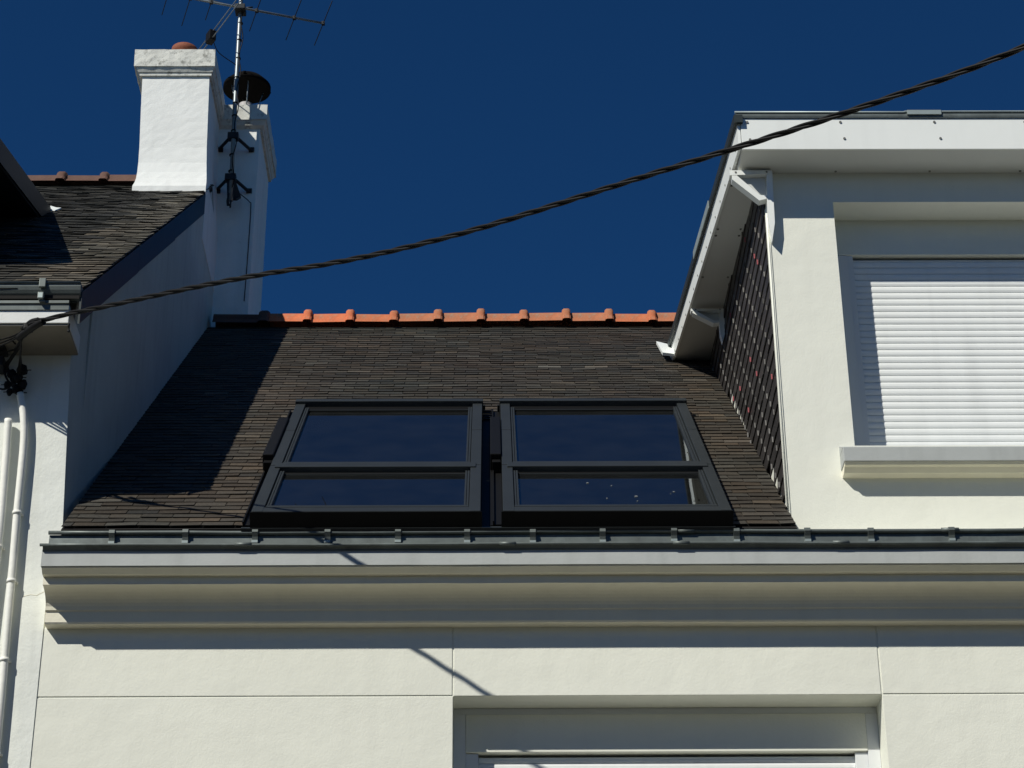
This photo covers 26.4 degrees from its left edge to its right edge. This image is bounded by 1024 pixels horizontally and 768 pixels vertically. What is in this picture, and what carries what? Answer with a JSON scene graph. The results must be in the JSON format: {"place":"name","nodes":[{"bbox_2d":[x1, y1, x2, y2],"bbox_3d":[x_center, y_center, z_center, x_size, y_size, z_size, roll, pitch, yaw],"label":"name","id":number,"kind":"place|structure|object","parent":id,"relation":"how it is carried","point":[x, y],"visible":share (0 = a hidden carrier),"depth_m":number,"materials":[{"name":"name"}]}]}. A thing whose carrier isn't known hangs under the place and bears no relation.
{"place":"outdoors","nodes":[
{"label":"outdoors","id":0,"kind":"place"},
{"bbox_2d":[0,0,1023,313],"label":"sky","id":1,"kind":"structure","parent":0,"point":[404,122],"materials":[{"name":"blue"}]},
{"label":"pavement","id":2,"kind":"structure","parent":0,"visible":0},
{"bbox_2d":[30,110,1023,767],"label":"house","id":3,"kind":"structure","parent":2,"relation":"on","point":[756,500],"depth_m":11.45,"materials":[{"name":"paint"}]},
{"bbox_2d":[453,707,881,767],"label":"window","id":4,"kind":"structure","parent":3,"relation":"in","point":[790,737],"depth_m":11.36,"materials":[{"name":"grey paint"}]},
{"bbox_3d":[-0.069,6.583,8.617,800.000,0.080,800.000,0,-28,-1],"label":"ground","id":5,"kind":"structure","parent":0,"visible":0},
{"bbox_2d":[0,42,276,767],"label":"neighbour house","id":6,"kind":"structure","parent":5,"relation":"on","point":[166,217],"depth_m":14.30,"materials":[{"name":"white paint"}]},
{"bbox_2d":[0,418,11,561],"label":"conduit","id":7,"kind":"object","parent":6,"relation":"attached to","point":[5,459],"visible":1,"depth_m":11.77,"materials":[{"name":"white plastic"}]},
{"bbox_2d":[0,392,27,756],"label":"conduit","id":8,"kind":"object","parent":6,"relation":"attached to","point":[11,581],"visible":1,"depth_m":11.55,"materials":[{"name":"white plastic"}]},
{"bbox_2d":[0,317,45,395],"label":"cable bundle","id":9,"kind":"object","parent":6,"relation":"attached to","point":[13,376],"visible":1,"depth_m":12.00,"materials":[{"name":"black plastic"}]},
{"bbox_2d":[25,43,1023,337],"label":"overhead cable","id":10,"kind":"object","parent":9,"relation":"attached to","point":[619,183],"visible":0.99,"depth_m":9.66,"materials":[{"name":"black plastic"}]},
{"bbox_2d":[162,0,332,300],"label":"tv antenna","id":11,"kind":"object","parent":6,"relation":"attached to","point":[233,138],"visible":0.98,"depth_m":18.28,"materials":[{"name":"grey metal"}]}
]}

